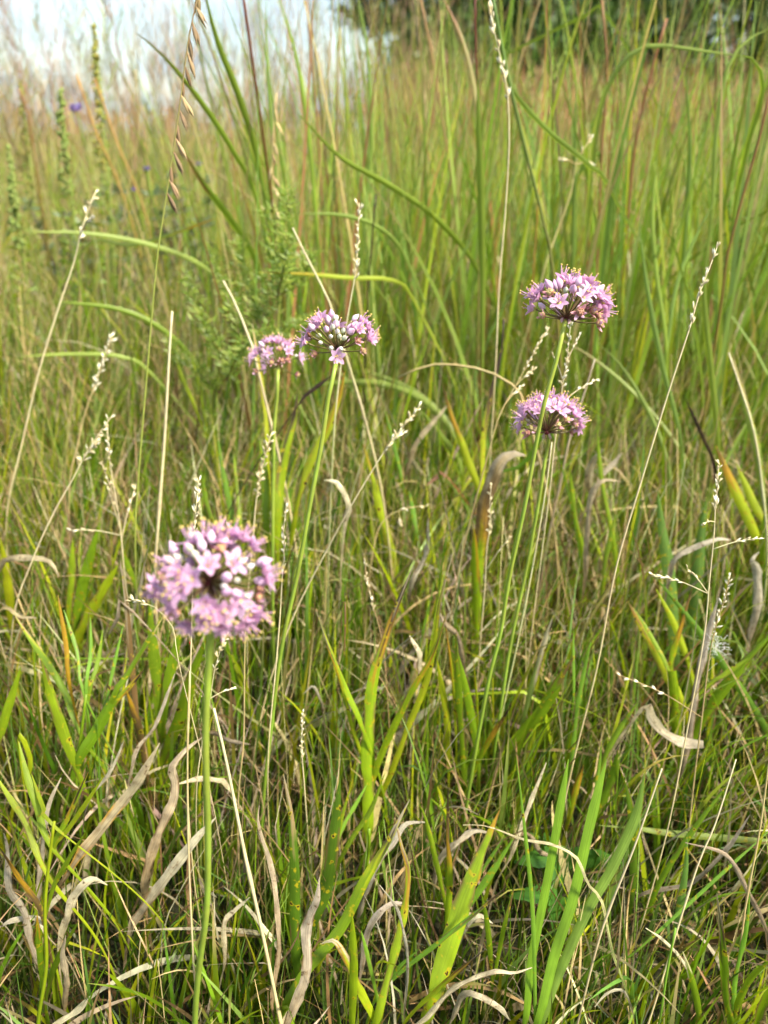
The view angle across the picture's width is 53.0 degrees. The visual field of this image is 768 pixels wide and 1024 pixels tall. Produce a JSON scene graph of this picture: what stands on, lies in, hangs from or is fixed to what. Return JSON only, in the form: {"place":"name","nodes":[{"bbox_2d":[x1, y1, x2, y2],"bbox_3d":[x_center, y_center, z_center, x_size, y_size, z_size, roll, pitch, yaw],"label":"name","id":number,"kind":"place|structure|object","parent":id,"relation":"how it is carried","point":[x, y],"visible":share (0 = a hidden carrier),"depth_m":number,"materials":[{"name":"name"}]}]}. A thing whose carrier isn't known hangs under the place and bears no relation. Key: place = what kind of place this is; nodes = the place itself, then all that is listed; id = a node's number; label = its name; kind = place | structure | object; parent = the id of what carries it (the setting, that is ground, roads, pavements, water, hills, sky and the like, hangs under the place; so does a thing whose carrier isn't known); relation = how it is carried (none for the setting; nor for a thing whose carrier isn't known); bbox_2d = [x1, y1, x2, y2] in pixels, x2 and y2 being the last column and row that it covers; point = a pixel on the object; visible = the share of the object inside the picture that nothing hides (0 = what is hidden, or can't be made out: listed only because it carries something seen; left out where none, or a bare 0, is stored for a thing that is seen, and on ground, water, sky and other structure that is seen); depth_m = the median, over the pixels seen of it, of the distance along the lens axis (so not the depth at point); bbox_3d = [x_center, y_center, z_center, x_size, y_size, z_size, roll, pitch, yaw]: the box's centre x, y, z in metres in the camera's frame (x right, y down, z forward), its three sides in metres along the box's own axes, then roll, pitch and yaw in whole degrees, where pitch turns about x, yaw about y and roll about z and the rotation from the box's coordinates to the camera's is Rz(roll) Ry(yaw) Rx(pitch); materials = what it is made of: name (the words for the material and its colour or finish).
{"place":"outdoors","nodes":[
{"label":"outdoors","id":0,"kind":"place"},
{"bbox_2d":[0,116,744,180],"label":"grass","id":1,"kind":"structure","parent":0,"point":[181,141],"depth_m":10.25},
{"bbox_2d":[0,0,750,135],"label":"sky","id":2,"kind":"structure","parent":0,"point":[27,4],"materials":[{"name":"white"}]},
{"bbox_2d":[0,0,767,567],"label":"tall grass","id":3,"kind":"structure","parent":0,"point":[742,256],"depth_m":1.15,"materials":[{"name":"plant"}]},
{"bbox_2d":[0,0,767,382],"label":"seeding grass","id":4,"kind":"structure","parent":0,"point":[110,88],"depth_m":2.33,"materials":[{"name":"plant"}]},
{"bbox_2d":[0,80,767,1023],"bbox_3d":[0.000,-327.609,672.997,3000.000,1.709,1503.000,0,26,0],"label":"ground","id":5,"kind":"structure","parent":0,"point":[176,908],"depth_m":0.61,"materials":[{"name":"plant"}]},
{"bbox_2d":[5,144,45,421],"bbox_3d":[-0.631,-0.340,1.337,0.070,0.540,0.064,-17,31,-30],"label":"goldenrod","id":6,"kind":"object","parent":5,"relation":"on","point":[12,198],"visible":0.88,"depth_m":1.27,"materials":[{"name":"green plant"}]},
{"bbox_2d":[3,833,52,1023],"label":"dry leaf","id":7,"kind":"object","parent":5,"relation":"on","point":[19,904],"visible":0.89,"depth_m":0.47,"materials":[{"name":"plant"}]},
{"bbox_2d":[15,80,49,326],"bbox_3d":[-0.833,-0.635,1.804,0.086,0.661,0.082,22,34,38],"label":"goldenrod","id":8,"kind":"object","parent":5,"relation":"on","point":[26,144],"visible":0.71,"depth_m":1.74,"materials":[{"name":"green plant"}]},
{"bbox_2d":[5,189,98,652],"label":"seed stalk","id":9,"kind":"object","parent":5,"relation":"on","point":[81,235],"visible":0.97,"depth_m":0.77,"materials":[{"name":"plant"}]},
{"bbox_2d":[20,196,102,371],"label":"leafy bush","id":10,"kind":"object","parent":5,"relation":"on","point":[57,214],"visible":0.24,"depth_m":1.71,"materials":[{"name":"green plant"}]},
{"bbox_2d":[10,414,114,754],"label":"seed stalk","id":11,"kind":"object","parent":5,"relation":"on","point":[92,446],"visible":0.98,"depth_m":0.66,"materials":[{"name":"plant"}]},
{"bbox_2d":[0,523,147,881],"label":"grass plant","id":12,"kind":"object","parent":5,"relation":"on","point":[97,600],"depth_m":0.75,"materials":[{"name":"green plant"}]},
{"bbox_2d":[56,87,94,374],"bbox_3d":[-0.589,-0.443,1.449,0.083,0.626,0.072,0,26,0],"label":"goldenrod","id":13,"kind":"object","parent":5,"relation":"on","point":[60,115],"visible":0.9,"depth_m":1.38,"materials":[{"name":"green plant"}]},
{"bbox_2d":[57,876,106,986],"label":"dry leaf","id":14,"kind":"object","parent":5,"relation":"on","point":[81,887],"visible":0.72,"depth_m":0.48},
{"bbox_2d":[14,596,161,886],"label":"grass plant","id":15,"kind":"object","parent":5,"relation":"on","point":[84,748],"depth_m":0.56,"materials":[{"name":"green plant"}]},
{"bbox_2d":[29,743,159,1009],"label":"dry leaf","id":16,"kind":"object","parent":5,"relation":"on","point":[111,815],"visible":0.84,"depth_m":0.48,"materials":[{"name":"plant"}]},
{"bbox_2d":[18,69,174,385],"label":"tall grass plant","id":17,"kind":"object","parent":5,"relation":"on","point":[109,161],"depth_m":1.40,"materials":[{"name":"plant"}]},
{"bbox_2d":[0,741,206,1023],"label":"grass plant","id":18,"kind":"object","parent":5,"relation":"on","point":[39,807],"depth_m":0.47,"materials":[{"name":"green plant"}]},
{"bbox_2d":[67,423,144,692],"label":"seed stalk","id":19,"kind":"object","parent":5,"relation":"on","point":[108,489],"visible":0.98,"depth_m":0.67,"materials":[{"name":"plant"}]},
{"bbox_2d":[90,23,127,364],"bbox_3d":[-0.555,-0.536,1.520,0.073,0.731,0.075,-23,34,-39],"label":"goldenrod","id":20,"kind":"object","parent":5,"relation":"on","point":[95,56],"visible":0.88,"depth_m":1.44,"materials":[{"name":"green plant"}]},
{"bbox_2d":[19,217,282,495],"bbox_3d":[-0.396,-0.199,1.158,0.501,0.463,0.357,0,26,0],"label":"tall grass plant","id":21,"kind":"object","parent":5,"relation":"on","point":[150,244],"depth_m":1.04,"materials":[{"name":"plant"}]},
{"bbox_2d":[96,181,214,360],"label":"leafy bush","id":22,"kind":"object","parent":5,"relation":"on","point":[121,211],"visible":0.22,"depth_m":1.66,"materials":[{"name":"green plant"}]},
{"bbox_2d":[154,311,172,651],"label":"straw stem","id":23,"kind":"object","parent":5,"relation":"on","point":[159,505],"visible":0.66,"depth_m":0.65,"materials":[{"name":"plant"}]},
{"bbox_2d":[123,817,215,1008],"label":"dry leaf","id":24,"kind":"object","parent":5,"relation":"on","point":[171,870],"visible":0.8,"depth_m":0.50,"materials":[{"name":"plant"}]},
{"bbox_2d":[134,0,206,657],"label":"hanging seed spike","id":25,"kind":"object","parent":5,"relation":"on","point":[188,109],"visible":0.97,"depth_m":0.55,"materials":[{"name":"plant"}]},
{"bbox_2d":[140,737,201,956],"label":"dry leaf","id":26,"kind":"object","parent":5,"relation":"on","point":[155,841],"visible":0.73,"depth_m":0.52,"materials":[{"name":"plant"}]},
{"bbox_2d":[148,602,206,804],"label":"grass plant","id":27,"kind":"object","parent":5,"relation":"on","point":[160,685],"depth_m":0.63,"materials":[{"name":"green plant"}]},
{"bbox_2d":[140,172,220,344],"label":"leafy bush","id":28,"kind":"object","parent":5,"relation":"on","point":[156,191],"visible":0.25,"depth_m":1.72,"materials":[{"name":"green plant"}]},
{"bbox_2d":[108,560,252,851],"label":"grass plant","id":29,"kind":"object","parent":5,"relation":"on","point":[134,710],"depth_m":0.59,"materials":[{"name":"green plant"}]},
{"bbox_2d":[187,671,201,1023],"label":"straw stem","id":30,"kind":"object","parent":5,"relation":"on","point":[189,878],"visible":0.85,"depth_m":0.45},
{"bbox_2d":[139,513,286,1023],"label":"wild onion","id":31,"kind":"object","parent":5,"relation":"on","point":[213,619],"visible":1,"depth_m":0.29,"materials":[{"name":"plant"}]},
{"bbox_2d":[199,435,260,677],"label":"grass plant","id":32,"kind":"object","parent":5,"relation":"on","point":[227,497],"depth_m":0.79,"materials":[{"name":"green plant"}]},
{"bbox_2d":[134,0,330,511],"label":"tall grass plant","id":33,"kind":"object","parent":5,"relation":"on","point":[236,90],"depth_m":0.94,"materials":[{"name":"plant"}]},
{"bbox_2d":[159,182,323,488],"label":"feathery herb","id":34,"kind":"object","parent":5,"relation":"on","point":[283,255],"visible":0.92,"depth_m":0.88,"materials":[{"name":"green plant"}]},
{"bbox_2d":[213,708,282,1023],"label":"straw stem","id":35,"kind":"object","parent":5,"relation":"on","point":[252,888],"visible":1,"depth_m":0.44,"materials":[{"name":"plant"}]},
{"bbox_2d":[175,324,344,681],"bbox_3d":[-0.180,-0.007,0.851,0.137,0.386,0.290,-20,32,-35],"label":"grass plant","id":36,"kind":"object","parent":5,"relation":"on","point":[282,465],"depth_m":0.76,"materials":[{"name":"green plant"}]},
{"bbox_2d":[223,280,304,635],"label":"straw stem","id":37,"kind":"object","parent":5,"relation":"on","point":[268,414],"visible":0.62,"depth_m":0.73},
{"bbox_2d":[257,805,281,1021],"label":"dry leaf","id":38,"kind":"object","parent":5,"relation":"on","point":[276,904],"visible":1,"depth_m":0.46,"materials":[{"name":"plant"}]},
{"bbox_2d":[243,332,309,720],"bbox_3d":[-0.092,0.036,0.731,0.058,0.413,0.066,0,26,0],"label":"wild onion","id":39,"kind":"object","parent":5,"relation":"on","point":[267,352],"visible":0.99,"depth_m":0.66,"materials":[{"name":"plant"}]},
{"bbox_2d":[269,93,283,443],"bbox_3d":[-0.132,-0.198,0.994,0.036,0.604,0.008,0,26,0],"label":"hanging seed spike","id":40,"kind":"object","parent":5,"relation":"on","point":[273,159],"visible":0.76,"depth_m":0.90,"materials":[{"name":"plant"}]},
{"bbox_2d":[284,877,319,1023],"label":"dry leaf","id":41,"kind":"object","parent":5,"relation":"on","point":[302,986],"visible":0.99,"depth_m":0.45,"materials":[{"name":"plant"}]},
{"bbox_2d":[260,307,380,871],"bbox_3d":[-0.050,0.091,0.558,0.108,0.468,0.050,-19,32,-33],"label":"wild onion","id":42,"kind":"object","parent":5,"relation":"on","point":[332,322],"visible":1,"depth_m":0.48,"materials":[{"name":"plant"}]},
{"bbox_2d":[283,773,384,1023],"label":"grass plant","id":43,"kind":"object","parent":5,"relation":"on","point":[338,824],"depth_m":0.50,"materials":[{"name":"green plant"}]},
{"bbox_2d":[252,401,421,808],"bbox_3d":[-0.045,0.098,0.641,0.160,0.381,0.019,-12,28,-23],"label":"seed stalk","id":44,"kind":"object","parent":5,"relation":"on","point":[400,432],"visible":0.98,"depth_m":0.60,"materials":[{"name":"plant"}]},
{"bbox_2d":[271,799,409,1023],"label":"grass plant","id":45,"kind":"object","parent":5,"relation":"on","point":[320,953],"depth_m":0.47,"materials":[{"name":"green plant"}]},
{"bbox_2d":[305,0,376,522],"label":"tall grass plant","id":46,"kind":"object","parent":5,"relation":"on","point":[371,127],"depth_m":1.12,"materials":[{"name":"plant"}]},
{"bbox_2d":[292,228,394,597],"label":"straw stem","id":47,"kind":"object","parent":5,"relation":"on","point":[365,421],"visible":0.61,"depth_m":0.76,"materials":[{"name":"plant"}]},
{"bbox_2d":[328,198,363,663],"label":"seed stalk","id":48,"kind":"object","parent":5,"relation":"on","point":[355,260],"visible":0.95,"depth_m":0.65,"materials":[{"name":"plant"}]},
{"bbox_2d":[186,111,534,500],"bbox_3d":[-0.008,-0.244,1.110,0.518,0.587,0.124,-10,28,-20],"label":"tall grass plant","id":49,"kind":"object","parent":5,"relation":"on","point":[226,213],"depth_m":1.00,"materials":[{"name":"plant"}]},
{"bbox_2d":[260,213,471,491],"bbox_3d":[-0.015,-0.140,1.022,0.330,0.476,0.120,-13,29,-25],"label":"tall grass plant","id":50,"kind":"object","parent":5,"relation":"on","point":[386,233],"depth_m":0.97,"materials":[{"name":"plant"}]},
{"bbox_2d":[313,0,445,83],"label":"tree","id":51,"kind":"object","parent":5,"relation":"on","point":[384,3],"visible":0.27,"depth_m":28.33,"materials":[{"name":"green plant"}]},
{"bbox_2d":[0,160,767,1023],"bbox_3d":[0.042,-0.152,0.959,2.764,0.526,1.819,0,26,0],"label":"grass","id":52,"kind":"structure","parent":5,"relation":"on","point":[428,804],"depth_m":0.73,"materials":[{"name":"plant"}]},
{"bbox_2d":[0,36,767,211],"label":"russet grass","id":53,"kind":"structure","parent":5,"relation":"on","point":[414,76],"depth_m":6.44,"materials":[{"name":"plant"}]},
{"bbox_2d":[316,553,452,934],"bbox_3d":[0.000,0.180,0.568,0.096,0.299,0.105,0,26,0],"label":"grass plant","id":54,"kind":"object","parent":5,"relation":"on","point":[370,766],"depth_m":0.57,"materials":[{"name":"green plant"}]},
{"bbox_2d":[298,370,473,540],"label":"tall grass plant","id":55,"kind":"object","parent":5,"relation":"on","point":[447,425],"depth_m":0.98,"materials":[{"name":"plant"}]},
{"bbox_2d":[356,821,424,957],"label":"dry leaf","id":56,"kind":"object","parent":5,"relation":"on","point":[401,828],"visible":0.62,"depth_m":0.52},
{"bbox_2d":[363,408,424,638],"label":"grass plant","id":57,"kind":"object","parent":5,"relation":"on","point":[377,498],"depth_m":0.82,"materials":[{"name":"green plant"}]},
{"bbox_2d":[319,819,506,1023],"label":"grass plant","id":58,"kind":"object","parent":5,"relation":"on","point":[356,988],"depth_m":0.46,"materials":[{"name":"green plant"}]},
{"bbox_2d":[420,0,484,512],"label":"tall grass plant","id":59,"kind":"object","parent":5,"relation":"on","point":[481,216],"depth_m":0.94,"materials":[{"name":"plant"}]},
{"bbox_2d":[403,786,514,1023],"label":"grass plant","id":60,"kind":"object","parent":5,"relation":"on","point":[457,910],"depth_m":0.48,"materials":[{"name":"green plant"}]},
{"bbox_2d":[442,347,501,620],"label":"grass plant","id":61,"kind":"object","parent":5,"relation":"on","point":[468,462],"depth_m":0.80,"materials":[{"name":"green plant"}]},
{"bbox_2d":[416,967,531,1023],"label":"dry leaf","id":62,"kind":"object","parent":5,"relation":"on","point":[439,1002],"visible":1,"depth_m":0.45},
{"bbox_2d":[437,618,511,836],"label":"grass plant","id":63,"kind":"object","parent":5,"relation":"on","point":[459,681],"depth_m":0.62,"materials":[{"name":"green plant"}]},
{"bbox_2d":[398,363,558,665],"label":"straw stem","id":64,"kind":"object","parent":5,"relation":"on","point":[537,453],"visible":0.69,"depth_m":0.74,"materials":[{"name":"plant"}]},
{"bbox_2d":[449,990,509,1023],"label":"dry leaf","id":65,"kind":"object","parent":5,"relation":"on","point":[462,995],"visible":1,"depth_m":0.46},
{"bbox_2d":[438,326,549,728],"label":"seed stalk","id":66,"kind":"object","parent":5,"relation":"on","point":[530,359],"visible":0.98,"depth_m":0.64,"materials":[{"name":"plant"}]},
{"bbox_2d":[482,0,510,586],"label":"seed stalk","id":67,"kind":"object","parent":5,"relation":"on","point":[492,30],"visible":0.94,"depth_m":0.67,"materials":[{"name":"plant"}]},
{"bbox_2d":[471,450,526,700],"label":"grass plant","id":68,"kind":"object","parent":5,"relation":"on","point":[493,477],"depth_m":0.70,"materials":[{"name":"green plant"}]},
{"bbox_2d":[360,0,686,139],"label":"tree","id":69,"kind":"object","parent":5,"relation":"on","point":[516,16],"visible":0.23,"depth_m":19.40,"materials":[{"name":"green plant"}]},
{"bbox_2d":[456,263,618,885],"bbox_3d":[0.101,0.084,0.542,0.053,0.493,0.080,17,31,31],"label":"wild onion","id":70,"kind":"object","parent":5,"relation":"on","point":[584,288],"visible":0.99,"depth_m":0.45,"materials":[{"name":"plant"}]},
{"bbox_2d":[486,612,590,834],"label":"grass plant","id":71,"kind":"object","parent":5,"relation":"on","point":[537,716],"depth_m":0.63,"materials":[{"name":"green plant"}]},
{"bbox_2d":[489,386,591,782],"bbox_3d":[0.113,0.101,0.606,0.055,0.408,0.043,6,27,12],"label":"wild onion","id":72,"kind":"object","parent":5,"relation":"on","point":[562,405],"visible":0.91,"depth_m":0.53,"materials":[{"name":"plant"}]},
{"bbox_2d":[468,824,630,1017],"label":"dry leaf","id":73,"kind":"object","parent":5,"relation":"on","point":[587,882],"visible":0.94,"depth_m":0.46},
{"bbox_2d":[521,322,599,717],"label":"seed stalk","id":74,"kind":"object","parent":5,"relation":"on","point":[566,365],"visible":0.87,"depth_m":0.58,"materials":[{"name":"plant"}]},
{"bbox_2d":[503,430,618,683],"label":"grass plant","id":75,"kind":"object","parent":5,"relation":"on","point":[611,539],"depth_m":0.77,"materials":[{"name":"green plant"}]},
{"bbox_2d":[531,359,595,645],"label":"straw stem","id":76,"kind":"object","parent":5,"relation":"on","point":[557,494],"visible":0.59,"depth_m":0.77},
{"bbox_2d":[509,833,621,950],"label":"broad leaf seedling","id":77,"kind":"object","parent":5,"relation":"on","point":[538,860],"visible":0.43,"depth_m":0.58,"materials":[{"name":"plant"}]},
{"bbox_2d":[516,759,644,1023],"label":"grass plant","id":78,"kind":"object","parent":5,"relation":"on","point":[554,974],"depth_m":0.47,"materials":[{"name":"green plant"}]},
{"bbox_2d":[492,0,700,582],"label":"tall grass plant","id":79,"kind":"object","parent":5,"relation":"on","point":[547,129],"depth_m":0.88,"materials":[{"name":"plant"}]},
{"bbox_2d":[576,478,619,638],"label":"dry leaf","id":80,"kind":"object","parent":5,"relation":"on","point":[593,491],"visible":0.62,"depth_m":0.75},
{"bbox_2d":[564,701,638,950],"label":"grass plant","id":81,"kind":"object","parent":5,"relation":"on","point":[609,784],"depth_m":0.59,"materials":[{"name":"green plant"}]},
{"bbox_2d":[496,0,737,516],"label":"tall grass plant","id":82,"kind":"object","parent":5,"relation":"on","point":[602,256],"depth_m":0.97,"materials":[{"name":"plant"}]},
{"bbox_2d":[576,768,662,1023],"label":"straw stem","id":83,"kind":"object","parent":5,"relation":"on","point":[605,920],"visible":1,"depth_m":0.44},
{"bbox_2d":[546,333,703,614],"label":"tall grass plant","id":84,"kind":"object","parent":5,"relation":"on","point":[636,394],"depth_m":0.86,"materials":[{"name":"plant"}]},
{"bbox_2d":[577,704,703,845],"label":"dry leaf","id":85,"kind":"object","parent":5,"relation":"on","point":[654,721],"visible":0.69,"depth_m":0.60,"materials":[{"name":"plant"}]},
{"bbox_2d":[518,0,767,134],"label":"tree","id":86,"kind":"object","parent":5,"relation":"on","point":[710,36],"visible":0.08,"depth_m":20.20,"materials":[{"name":"green plant"}]},
{"bbox_2d":[565,241,720,801],"bbox_3d":[0.167,0.076,0.549,0.007,0.502,0.108,23,34,39],"label":"seed stalk","id":87,"kind":"object","parent":5,"relation":"on","point":[699,294],"visible":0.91,"depth_m":0.51,"materials":[{"name":"plant"}]},
{"bbox_2d":[628,589,695,797],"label":"grass plant","id":88,"kind":"object","parent":5,"relation":"on","point":[662,664],"depth_m":0.67,"materials":[{"name":"green plant"}]},
{"bbox_2d":[658,835,687,1023],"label":"grass plant","id":89,"kind":"object","parent":5,"relation":"on","point":[682,890],"depth_m":0.51,"materials":[{"name":"green plant"}]},
{"bbox_2d":[599,815,749,956],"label":"dry leaf","id":90,"kind":"object","parent":5,"relation":"on","point":[716,860],"visible":0.8,"depth_m":0.52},
{"bbox_2d":[617,572,732,913],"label":"seed stalk","id":91,"kind":"object","parent":5,"relation":"on","point":[714,627],"visible":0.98,"depth_m":0.53,"materials":[{"name":"plant"}]},
{"bbox_2d":[590,785,767,1000],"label":"grass plant","id":92,"kind":"object","parent":5,"relation":"on","point":[691,833],"depth_m":0.52,"materials":[{"name":"green plant"}]},
{"bbox_2d":[639,158,719,574],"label":"tall grass plant","id":93,"kind":"object","parent":5,"relation":"on","point":[663,363],"depth_m":0.86,"materials":[{"name":"plant"}]},
{"bbox_2d":[644,537,730,712],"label":"dry leaf","id":94,"kind":"object","parent":5,"relation":"on","point":[687,550],"visible":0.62,"depth_m":0.71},
{"bbox_2d":[660,597,718,850],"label":"dry leaf","id":95,"kind":"object","parent":5,"relation":"on","point":[708,631],"visible":0.7,"depth_m":0.60,"materials":[{"name":"plant"}]},
{"bbox_2d":[621,459,762,987],"bbox_3d":[0.182,0.157,0.516,0.053,0.386,0.096,20,32,35],"label":"seed stalk","id":96,"kind":"object","parent":5,"relation":"on","point":[715,497],"visible":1,"depth_m":0.48,"materials":[{"name":"plant"}]},
{"bbox_2d":[647,759,736,1023],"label":"straw stem","id":97,"kind":"object","parent":5,"relation":"on","point":[679,922],"visible":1,"depth_m":0.46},
{"bbox_2d":[623,577,767,816],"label":"grass plant","id":98,"kind":"object","parent":5,"relation":"on","point":[727,676],"depth_m":0.64,"materials":[{"name":"green plant"}]},
{"bbox_2d":[657,352,767,720],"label":"grass plant","id":99,"kind":"object","parent":5,"relation":"on","point":[666,557],"depth_m":0.79,"materials":[{"name":"green plant"}]},
{"bbox_2d":[666,29,767,542],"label":"tall grass plant","id":100,"kind":"object","parent":5,"relation":"on","point":[735,216],"depth_m":0.86,"materials":[{"name":"plant"}]},
{"bbox_2d":[682,893,767,1023],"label":"grass plant","id":101,"kind":"object","parent":5,"relation":"on","point":[733,1009],"depth_m":0.45,"materials":[{"name":"green plant"}]},
{"bbox_2d":[683,0,767,136],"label":"tree","id":102,"kind":"object","parent":5,"relation":"on","point":[760,37],"visible":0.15,"depth_m":21.85,"materials":[{"name":"green plant"}]},
{"bbox_2d":[685,842,767,985],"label":"dry leaf","id":103,"kind":"object","parent":5,"relation":"on","point":[744,885],"visible":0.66,"depth_m":0.49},
{"bbox_2d":[727,552,762,726],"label":"dry leaf","id":104,"kind":"object","parent":5,"relation":"on","point":[757,592],"visible":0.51,"depth_m":0.72,"materials":[{"name":"plant"}]},
{"bbox_2d":[728,352,767,664],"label":"straw stem","id":105,"kind":"object","parent":5,"relation":"on","point":[761,486],"visible":0.71,"depth_m":0.74,"materials":[{"name":"plant"}]},
{"bbox_2d":[0,110,767,419],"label":"grass","id":106,"kind":"structure","parent":0,"point":[86,195],"depth_m":2.47,"materials":[{"name":"plant"}]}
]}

